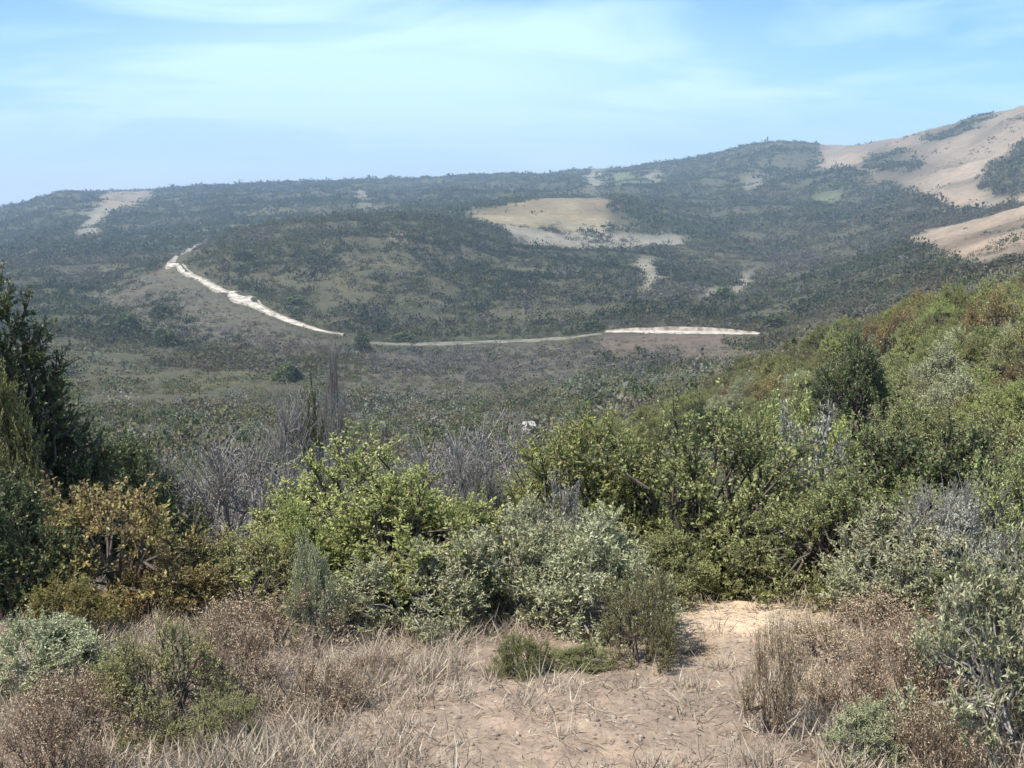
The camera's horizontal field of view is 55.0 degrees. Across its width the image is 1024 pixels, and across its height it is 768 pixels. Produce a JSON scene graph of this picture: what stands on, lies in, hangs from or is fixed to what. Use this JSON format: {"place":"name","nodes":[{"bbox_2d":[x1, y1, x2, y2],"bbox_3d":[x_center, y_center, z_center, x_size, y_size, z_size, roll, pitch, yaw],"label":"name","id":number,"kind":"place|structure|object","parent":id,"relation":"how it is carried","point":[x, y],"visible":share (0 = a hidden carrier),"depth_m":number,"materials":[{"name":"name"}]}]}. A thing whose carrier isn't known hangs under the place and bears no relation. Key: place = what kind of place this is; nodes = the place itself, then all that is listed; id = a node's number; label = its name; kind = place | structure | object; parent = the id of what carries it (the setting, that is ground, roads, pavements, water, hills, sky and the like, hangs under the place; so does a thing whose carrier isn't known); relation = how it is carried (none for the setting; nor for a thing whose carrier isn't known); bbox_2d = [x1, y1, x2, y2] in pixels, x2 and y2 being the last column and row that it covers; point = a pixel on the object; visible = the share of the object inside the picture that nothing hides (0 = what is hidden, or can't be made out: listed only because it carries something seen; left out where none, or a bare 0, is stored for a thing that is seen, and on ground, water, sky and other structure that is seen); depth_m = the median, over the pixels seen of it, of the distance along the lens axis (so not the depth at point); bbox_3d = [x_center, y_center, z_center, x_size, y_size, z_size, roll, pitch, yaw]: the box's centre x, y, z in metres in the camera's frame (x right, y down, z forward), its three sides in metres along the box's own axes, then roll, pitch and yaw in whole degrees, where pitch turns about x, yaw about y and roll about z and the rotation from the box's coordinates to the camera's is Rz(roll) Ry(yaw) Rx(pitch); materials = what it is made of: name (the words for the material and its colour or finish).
{"place":"outdoors","nodes":[
{"label":"outdoors","id":0,"kind":"place"},
{"bbox_2d":[164,244,344,335],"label":"dirt road","id":1,"kind":"structure","parent":0,"point":[233,298],"depth_m":468.07,"materials":[{"name":"soil"}]},
{"bbox_2d":[352,333,601,345],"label":"dirt road","id":2,"kind":"structure","parent":0,"point":[480,342],"depth_m":393.19,"materials":[{"name":"soil"}]},
{"bbox_2d":[0,105,1023,767],"bbox_3d":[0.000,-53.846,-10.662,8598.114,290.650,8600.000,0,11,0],"label":"hillside terrain","id":3,"kind":"structure","parent":0,"point":[596,213],"depth_m":385.77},
{"bbox_2d":[0,357,69,582],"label":"green shrub","id":4,"kind":"object","parent":3,"relation":"on","point":[20,445],"visible":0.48,"depth_m":6.62,"materials":[{"name":"green plant"}]},
{"bbox_2d":[0,462,110,621],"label":"dark shrub","id":5,"kind":"object","parent":3,"relation":"on","point":[19,527],"visible":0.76,"depth_m":5.33,"materials":[{"name":"green plant"}]},
{"bbox_2d":[0,260,119,572],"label":"tall bush","id":6,"kind":"object","parent":3,"relation":"on","point":[50,410],"visible":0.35,"depth_m":7.54,"materials":[{"name":"green plant"}]},
{"bbox_2d":[0,604,120,699],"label":"sage shrub","id":7,"kind":"object","parent":3,"relation":"on","point":[76,640],"visible":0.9,"depth_m":4.26,"materials":[{"name":"green plant"}]},
{"bbox_2d":[0,692,121,767],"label":"dry weed","id":8,"kind":"object","parent":3,"relation":"on","point":[66,731],"visible":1,"depth_m":3.40,"materials":[{"name":"plant"}]},
{"bbox_2d":[9,569,126,649],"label":"yellowing shrub","id":9,"kind":"object","parent":3,"relation":"on","point":[73,601],"visible":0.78,"depth_m":5.01,"materials":[{"name":"green plant"}]},
{"bbox_2d":[0,653,158,766],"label":"dry weed","id":10,"kind":"object","parent":3,"relation":"on","point":[55,690],"visible":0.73,"depth_m":3.80,"materials":[{"name":"plant"}]},
{"bbox_2d":[30,384,140,577],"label":"dark shrub","id":11,"kind":"object","parent":3,"relation":"on","point":[81,471],"visible":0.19,"depth_m":7.75,"materials":[{"name":"green plant"}]},
{"bbox_2d":[3,470,234,624],"bbox_3d":[-2.425,0.931,5.665,1.353,0.928,1.407,-10,15,-42],"label":"rusty shrub","id":12,"kind":"object","parent":3,"relation":"on","point":[148,532],"visible":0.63,"depth_m":5.56,"materials":[{"name":"brown plant"}]},
{"bbox_2d":[71,414,214,577],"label":"dark shrub","id":13,"kind":"object","parent":3,"relation":"on","point":[130,464],"visible":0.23,"depth_m":9.26,"materials":[{"name":"green plant"}]},
{"bbox_2d":[150,327,179,346],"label":"bush","id":14,"kind":"object","parent":3,"relation":"on","point":[164,334],"visible":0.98,"depth_m":353.59,"materials":[{"name":"green plant"}]},
{"bbox_2d":[86,603,251,761],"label":"olive shrub","id":15,"kind":"object","parent":3,"relation":"on","point":[126,680],"visible":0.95,"depth_m":3.91,"materials":[{"name":"green plant"}]},
{"bbox_2d":[106,545,238,626],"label":"rusty shrub","id":16,"kind":"object","parent":3,"relation":"on","point":[129,580],"visible":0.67,"depth_m":5.51,"materials":[{"name":"brown plant"}]},
{"bbox_2d":[147,685,271,755],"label":"olive shrub","id":17,"kind":"object","parent":3,"relation":"on","point":[242,710],"visible":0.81,"depth_m":3.71,"materials":[{"name":"green plant"}]},
{"bbox_2d":[171,602,291,700],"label":"dry weed","id":18,"kind":"object","parent":3,"relation":"on","point":[253,647],"visible":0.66,"depth_m":4.32,"materials":[{"name":"plant"}]},
{"bbox_2d":[139,413,327,578],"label":"leafless shrub","id":19,"kind":"object","parent":3,"relation":"on","point":[226,488],"visible":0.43,"depth_m":9.88,"materials":[{"name":"grey wood"}]},
{"bbox_2d":[146,518,321,623],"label":"olive shrub","id":20,"kind":"object","parent":3,"relation":"on","point":[266,545],"visible":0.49,"depth_m":5.71,"materials":[{"name":"green plant"}]},
{"bbox_2d":[179,582,369,660],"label":"dry weed","id":21,"kind":"object","parent":3,"relation":"on","point":[241,611],"visible":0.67,"depth_m":5.03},
{"bbox_2d":[204,374,351,556],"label":"leafless shrub","id":22,"kind":"object","parent":3,"relation":"on","point":[282,444],"visible":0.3,"depth_m":14.60,"materials":[{"name":"grey wood"}]},
{"bbox_2d":[270,362,304,381],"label":"green shrub","id":23,"kind":"object","parent":3,"relation":"on","point":[289,370],"visible":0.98,"depth_m":248.90,"materials":[{"name":"green plant"}]},
{"bbox_2d":[241,488,368,608],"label":"leafy shrub","id":24,"kind":"object","parent":3,"relation":"on","point":[299,518],"visible":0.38,"depth_m":5.99,"materials":[{"name":"green plant"}]},
{"bbox_2d":[231,643,382,726],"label":"dry weed","id":25,"kind":"object","parent":3,"relation":"on","point":[330,671],"visible":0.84,"depth_m":4.13,"materials":[{"name":"plant"}]},
{"bbox_2d":[281,527,348,644],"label":"sage shrub","id":26,"kind":"object","parent":3,"relation":"on","point":[312,575],"visible":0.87,"depth_m":5.17,"materials":[{"name":"green plant"}]},
{"bbox_2d":[300,368,334,522],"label":"dark shrub","id":27,"kind":"object","parent":3,"relation":"on","point":[314,432],"visible":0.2,"depth_m":37.77,"materials":[{"name":"green plant"}]},
{"bbox_2d":[311,325,352,497],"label":"leafless shrub","id":28,"kind":"object","parent":3,"relation":"on","point":[332,385],"visible":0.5,"depth_m":39.97,"materials":[{"name":"wood"}]},
{"bbox_2d":[331,648,430,688],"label":"dry weed","id":29,"kind":"object","parent":3,"relation":"on","point":[371,658],"visible":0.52,"depth_m":4.66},
{"bbox_2d":[223,414,541,631],"bbox_3d":[-0.739,0.884,6.267,2.266,1.352,1.990,2,10,18],"label":"leafy shrub","id":30,"kind":"object","parent":3,"relation":"on","point":[396,507],"visible":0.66,"depth_m":6.07,"materials":[{"name":"green plant"}]},
{"bbox_2d":[316,523,514,653],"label":"sage shrub","id":31,"kind":"object","parent":3,"relation":"on","point":[424,567],"visible":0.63,"depth_m":5.42,"materials":[{"name":"green plant"}]},
{"bbox_2d":[410,428,517,565],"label":"leafless shrub","id":32,"kind":"object","parent":3,"relation":"on","point":[476,483],"visible":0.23,"depth_m":7.17,"materials":[{"name":"grey wood"}]},
{"bbox_2d":[342,396,589,567],"bbox_3d":[-0.467,1.475,12.663,3.416,2.489,3.594,-9,13,-38],"label":"leafless shrub","id":33,"kind":"object","parent":3,"relation":"on","point":[505,465],"visible":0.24,"depth_m":12.46,"materials":[{"name":"grey wood"}]},
{"bbox_2d":[418,482,596,637],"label":"sage shrub","id":34,"kind":"object","parent":3,"relation":"on","point":[523,545],"visible":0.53,"depth_m":5.61,"materials":[{"name":"green plant"}]},
{"bbox_2d":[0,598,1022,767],"bbox_3d":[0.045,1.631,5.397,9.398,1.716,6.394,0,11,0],"label":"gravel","id":35,"kind":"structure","parent":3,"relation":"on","point":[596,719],"depth_m":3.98,"materials":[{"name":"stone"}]},
{"bbox_2d":[0,198,1023,339],"bbox_3d":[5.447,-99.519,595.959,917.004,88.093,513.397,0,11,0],"label":"hill brush","id":36,"kind":"object","parent":3,"relation":"on","point":[758,296],"visible":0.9,"depth_m":549.57,"materials":[{"name":"plant"}]},
{"bbox_2d":[0,559,1023,767],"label":"dry grass","id":37,"kind":"structure","parent":3,"relation":"on","point":[217,757],"depth_m":4.05,"materials":[{"name":"plant"}]},
{"bbox_2d":[0,110,1023,261],"bbox_3d":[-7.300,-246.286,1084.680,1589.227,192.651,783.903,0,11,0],"label":"brush","id":38,"kind":"object","parent":3,"relation":"on","point":[28,239],"visible":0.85,"depth_m":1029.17,"materials":[{"name":"plant"}]},
{"bbox_2d":[0,594,1023,767],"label":"plant litter","id":39,"kind":"object","parent":3,"relation":"on","point":[584,730],"visible":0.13,"depth_m":4.05,"materials":[{"name":"plant"}]},
{"bbox_2d":[1,236,1023,386],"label":"valley floor brush","id":40,"kind":"object","parent":3,"relation":"on","point":[220,359],"visible":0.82,"depth_m":323.81,"materials":[{"name":"plant"}]},
{"bbox_2d":[485,629,557,682],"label":"green shrub","id":41,"kind":"object","parent":3,"relation":"on","point":[526,647],"visible":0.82,"depth_m":4.60,"materials":[{"name":"green plant"}]},
{"bbox_2d":[20,255,1023,471],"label":"valley brush","id":42,"kind":"object","parent":3,"relation":"on","point":[697,375],"visible":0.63,"depth_m":164.04,"materials":[{"name":"plant"}]},
{"bbox_2d":[64,292,1023,532],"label":"slope undergrowth","id":43,"kind":"object","parent":3,"relation":"on","point":[666,448],"visible":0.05,"depth_m":75.07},
{"bbox_2d":[96,373,1021,590],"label":"undergrowth","id":44,"kind":"object","parent":3,"relation":"on","point":[951,407],"visible":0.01,"depth_m":20.96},
{"bbox_2d":[532,465,586,601],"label":"silver shrub","id":45,"kind":"object","parent":3,"relation":"on","point":[567,502],"visible":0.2,"depth_m":6.42,"materials":[{"name":"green plant"}]},
{"bbox_2d":[538,639,621,675],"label":"green shrub","id":46,"kind":"object","parent":3,"relation":"on","point":[577,655],"visible":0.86,"depth_m":4.72,"materials":[{"name":"green plant"}]},
{"bbox_2d":[481,397,695,596],"bbox_3d":[0.488,0.884,7.444,1.709,1.685,2.096,-2,11,-12],"label":"leafy shrub","id":47,"kind":"object","parent":3,"relation":"on","point":[573,473],"visible":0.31,"depth_m":7.17,"materials":[{"name":"green plant"}]},
{"bbox_2d":[490,499,687,649],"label":"sage shrub","id":48,"kind":"object","parent":3,"relation":"on","point":[576,588],"visible":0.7,"depth_m":5.39,"materials":[{"name":"green plant"}]},
{"bbox_2d":[592,559,686,675],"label":"olive shrub","id":49,"kind":"object","parent":3,"relation":"on","point":[655,638],"visible":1,"depth_m":4.79,"materials":[{"name":"green plant"}]},
{"bbox_2d":[626,413,679,454],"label":"leafy shrub","id":50,"kind":"object","parent":3,"relation":"on","point":[657,427],"visible":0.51,"depth_m":66.75,"materials":[{"name":"green plant"}]},
{"bbox_2d":[596,522,728,613],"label":"green shrub","id":51,"kind":"object","parent":3,"relation":"on","point":[659,551],"visible":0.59,"depth_m":6.30,"materials":[{"name":"green plant"}]},
{"bbox_2d":[639,634,721,663],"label":"dry weed","id":52,"kind":"object","parent":3,"relation":"on","point":[692,648],"visible":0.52,"depth_m":5.01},
{"bbox_2d":[517,378,856,603],"bbox_3d":[1.272,0.858,7.038,2.536,1.852,2.229,-2,11,-10],"label":"green shrub","id":53,"kind":"object","parent":3,"relation":"on","point":[690,474],"visible":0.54,"depth_m":6.94,"materials":[{"name":"green plant"}]},
{"bbox_2d":[680,397,719,463],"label":"dark shrub","id":54,"kind":"object","parent":3,"relation":"on","point":[703,428],"visible":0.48,"depth_m":50.15,"materials":[{"name":"green plant"}]},
{"bbox_2d":[726,373,755,401],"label":"sage shrub","id":55,"kind":"object","parent":3,"relation":"on","point":[737,388],"visible":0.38,"depth_m":74.68,"materials":[{"name":"green plant"}]},
{"bbox_2d":[670,490,812,605],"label":"dark shrub","id":56,"kind":"object","parent":3,"relation":"on","point":[742,569],"visible":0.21,"depth_m":6.59,"materials":[{"name":"green plant"}]},
{"bbox_2d":[743,373,789,404],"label":"rusty shrub","id":57,"kind":"object","parent":3,"relation":"on","point":[760,393],"visible":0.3,"depth_m":63.63,"materials":[{"name":"green plant"}]},
{"bbox_2d":[732,592,814,733],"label":"dry weed","id":58,"kind":"object","parent":3,"relation":"on","point":[787,680],"visible":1,"depth_m":3.83,"materials":[{"name":"plant"}]},
{"bbox_2d":[754,349,804,388],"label":"leafy shrub","id":59,"kind":"object","parent":3,"relation":"on","point":[768,368],"visible":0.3,"depth_m":72.59,"materials":[{"name":"green plant"}]},
{"bbox_2d":[767,388,826,430],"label":"leafy shrub","id":60,"kind":"object","parent":3,"relation":"on","point":[811,405],"visible":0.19,"depth_m":44.18,"materials":[{"name":"green plant"}]},
{"bbox_2d":[758,393,853,583],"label":"silver shrub","id":61,"kind":"object","parent":3,"relation":"on","point":[824,434],"visible":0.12,"depth_m":7.53,"materials":[{"name":"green plant"}]},
{"bbox_2d":[721,366,906,587],"bbox_3d":[2.732,0.907,8.505,1.876,2.148,1.559,5,12,23],"label":"leafy shrub","id":62,"kind":"object","parent":3,"relation":"on","point":[802,411],"visible":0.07,"depth_m":8.38,"materials":[{"name":"green plant"}]},
{"bbox_2d":[796,321,835,351],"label":"green shrub","id":63,"kind":"object","parent":3,"relation":"on","point":[807,339],"visible":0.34,"depth_m":82.97,"materials":[{"name":"green plant"}]},
{"bbox_2d":[712,449,942,613],"bbox_3d":[2.238,0.969,6.218,1.714,1.026,1.380,-9,14,-38],"label":"green shrub","id":64,"kind":"object","parent":3,"relation":"on","point":[818,517],"visible":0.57,"depth_m":6.10,"materials":[{"name":"green plant"}]},
{"bbox_2d":[759,609,899,674],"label":"dry weed","id":65,"kind":"object","parent":3,"relation":"on","point":[806,630],"visible":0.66,"depth_m":4.79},
{"bbox_2d":[813,326,854,359],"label":"leafy shrub","id":66,"kind":"object","parent":3,"relation":"on","point":[825,345],"visible":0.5,"depth_m":72.93,"materials":[{"name":"green plant"}]},
{"bbox_2d":[795,322,893,440],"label":"dark shrub","id":67,"kind":"object","parent":3,"relation":"on","point":[864,370],"visible":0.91,"depth_m":35.98,"materials":[{"name":"green plant"}]},
{"bbox_2d":[791,632,904,714],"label":"dry weed","id":68,"kind":"object","parent":3,"relation":"on","point":[823,683],"visible":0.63,"depth_m":4.12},
{"bbox_2d":[815,692,911,767],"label":"sage shrub","id":69,"kind":"object","parent":3,"relation":"on","point":[868,723],"visible":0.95,"depth_m":3.64,"materials":[{"name":"green plant"}]},
{"bbox_2d":[813,578,937,649],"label":"dry weed","id":70,"kind":"object","parent":3,"relation":"on","point":[867,607],"visible":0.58,"depth_m":5.18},
{"bbox_2d":[855,345,925,390],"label":"green shrub","id":71,"kind":"object","parent":3,"relation":"on","point":[893,361],"visible":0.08,"depth_m":41.76,"materials":[{"name":"green plant"}]},
{"bbox_2d":[871,301,928,357],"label":"rusty shrub","id":72,"kind":"object","parent":3,"relation":"on","point":[881,332],"visible":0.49,"depth_m":56.20,"materials":[{"name":"green plant"}]},
{"bbox_2d":[879,356,920,412],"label":"green shrub","id":73,"kind":"object","parent":3,"relation":"on","point":[895,379],"visible":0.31,"depth_m":39.21,"materials":[{"name":"green plant"}]},
{"bbox_2d":[814,497,1003,622],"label":"sage shrub","id":74,"kind":"object","parent":3,"relation":"on","point":[908,571],"visible":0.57,"depth_m":5.45,"materials":[{"name":"green plant"}]},
{"bbox_2d":[832,614,990,728],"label":"dry weed","id":75,"kind":"object","parent":3,"relation":"on","point":[905,669],"visible":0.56,"depth_m":3.90,"materials":[{"name":"plant"}]},
{"bbox_2d":[841,380,984,465],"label":"olive shrub","id":76,"kind":"object","parent":3,"relation":"on","point":[938,413],"visible":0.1,"depth_m":22.70,"materials":[{"name":"green plant"}]},
{"bbox_2d":[842,597,986,695],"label":"dry weed","id":77,"kind":"object","parent":3,"relation":"on","point":[873,632],"visible":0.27,"depth_m":4.59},
{"bbox_2d":[814,410,1021,567],"bbox_3d":[3.065,0.860,7.035,1.420,1.390,1.744,-8,13,-34],"label":"dark shrub","id":78,"kind":"object","parent":3,"relation":"on","point":[891,459],"visible":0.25,"depth_m":6.98,"materials":[{"name":"green plant"}]},
{"bbox_2d":[883,315,954,364],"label":"leafy shrub","id":79,"kind":"object","parent":3,"relation":"on","point":[910,338],"visible":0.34,"depth_m":49.95,"materials":[{"name":"green plant"}]},
{"bbox_2d":[851,379,990,489],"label":"green shrub","id":80,"kind":"object","parent":3,"relation":"on","point":[912,425],"visible":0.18,"depth_m":17.27,"materials":[{"name":"green plant"}]},
{"bbox_2d":[880,682,990,767],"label":"dry weed","id":81,"kind":"object","parent":3,"relation":"on","point":[923,718],"visible":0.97,"depth_m":3.54,"materials":[{"name":"plant"}]},
{"bbox_2d":[918,295,960,328],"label":"leafy shrub","id":82,"kind":"object","parent":3,"relation":"on","point":[942,306],"visible":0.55,"depth_m":60.91,"materials":[{"name":"green plant"}]},
{"bbox_2d":[904,335,981,402],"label":"sage shrub","id":83,"kind":"object","parent":3,"relation":"on","point":[942,359],"visible":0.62,"depth_m":35.36,"materials":[{"name":"green plant"}]},
{"bbox_2d":[868,462,1023,599],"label":"leafless shrub","id":84,"kind":"object","parent":3,"relation":"on","point":[925,507],"visible":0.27,"depth_m":5.51,"materials":[{"name":"grey wood"}]},
{"bbox_2d":[904,366,987,415],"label":"sage shrub","id":85,"kind":"object","parent":3,"relation":"on","point":[939,390],"visible":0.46,"depth_m":30.33,"materials":[{"name":"green plant"}]},
{"bbox_2d":[922,278,977,314],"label":"leafy shrub","id":86,"kind":"object","parent":3,"relation":"on","point":[958,301],"visible":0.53,"depth_m":64.65,"materials":[{"name":"green plant"}]},
{"bbox_2d":[882,514,1023,767],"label":"sage shrub","id":87,"kind":"object","parent":3,"relation":"on","point":[1002,670],"visible":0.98,"depth_m":3.65,"materials":[{"name":"green plant"}]},
{"bbox_2d":[919,481,1006,595],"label":"silver shrub","id":88,"kind":"object","parent":3,"relation":"on","point":[951,530],"visible":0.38,"depth_m":5.27,"materials":[{"name":"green plant"}]},
{"bbox_2d":[921,320,1013,379],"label":"green shrub","id":89,"kind":"object","parent":3,"relation":"on","point":[992,333],"visible":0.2,"depth_m":38.91,"materials":[{"name":"green plant"}]},
{"bbox_2d":[915,557,1020,669],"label":"dark shrub","id":90,"kind":"object","parent":3,"relation":"on","point":[939,576],"visible":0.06,"depth_m":5.09,"materials":[{"name":"green plant"}]},
{"bbox_2d":[918,431,1023,575],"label":"green shrub","id":91,"kind":"object","parent":3,"relation":"on","point":[1017,491],"visible":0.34,"depth_m":5.54,"materials":[{"name":"green plant"}]},
{"bbox_2d":[922,400,1023,504],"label":"olive shrub","id":92,"kind":"object","parent":3,"relation":"on","point":[1013,433],"visible":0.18,"depth_m":15.81,"materials":[{"name":"green plant"}]},
{"bbox_2d":[945,361,1000,400],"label":"leafy shrub","id":93,"kind":"object","parent":3,"relation":"on","point":[987,377],"visible":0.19,"depth_m":31.55,"materials":[{"name":"green plant"}]},
{"bbox_2d":[952,327,1014,378],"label":"leafy shrub","id":94,"kind":"object","parent":3,"relation":"on","point":[972,353],"visible":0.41,"depth_m":36.79,"materials":[{"name":"green plant"}]},
{"bbox_2d":[949,371,1023,456],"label":"leafy shrub","id":95,"kind":"object","parent":3,"relation":"on","point":[1013,397],"visible":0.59,"depth_m":22.56,"materials":[{"name":"green plant"}]},
{"bbox_2d":[951,375,1021,451],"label":"leafy shrub","id":96,"kind":"object","parent":3,"relation":"on","point":[968,399],"visible":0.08,"depth_m":24.39,"materials":[{"name":"green plant"}]},
{"bbox_2d":[952,284,1023,346],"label":"rusty shrub","id":97,"kind":"object","parent":3,"relation":"on","point":[975,317],"visible":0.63,"depth_m":43.18,"materials":[{"name":"green plant"}]},
{"bbox_2d":[970,273,1020,310],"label":"leafy shrub","id":98,"kind":"object","parent":3,"relation":"on","point":[985,286],"visible":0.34,"depth_m":63.06,"materials":[{"name":"green plant"}]},
{"bbox_2d":[968,301,1023,374],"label":"olive shrub","id":99,"kind":"object","parent":3,"relation":"on","point":[1004,349],"visible":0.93,"depth_m":31.78,"materials":[{"name":"green plant"}]},
{"bbox_2d":[986,359,1023,392],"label":"rusty shrub","id":100,"kind":"object","parent":3,"relation":"on","point":[1012,374],"visible":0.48,"depth_m":30.52,"materials":[{"name":"green plant"}]},
{"bbox_2d":[0,0,1023,205],"label":"sky","id":101,"kind":"structure","parent":0,"point":[101,95],"materials":[{"name":"blue"}]},
{"bbox_2d":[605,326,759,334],"bbox_3d":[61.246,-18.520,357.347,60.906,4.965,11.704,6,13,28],"label":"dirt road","id":102,"kind":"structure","parent":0,"point":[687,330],"depth_m":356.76,"materials":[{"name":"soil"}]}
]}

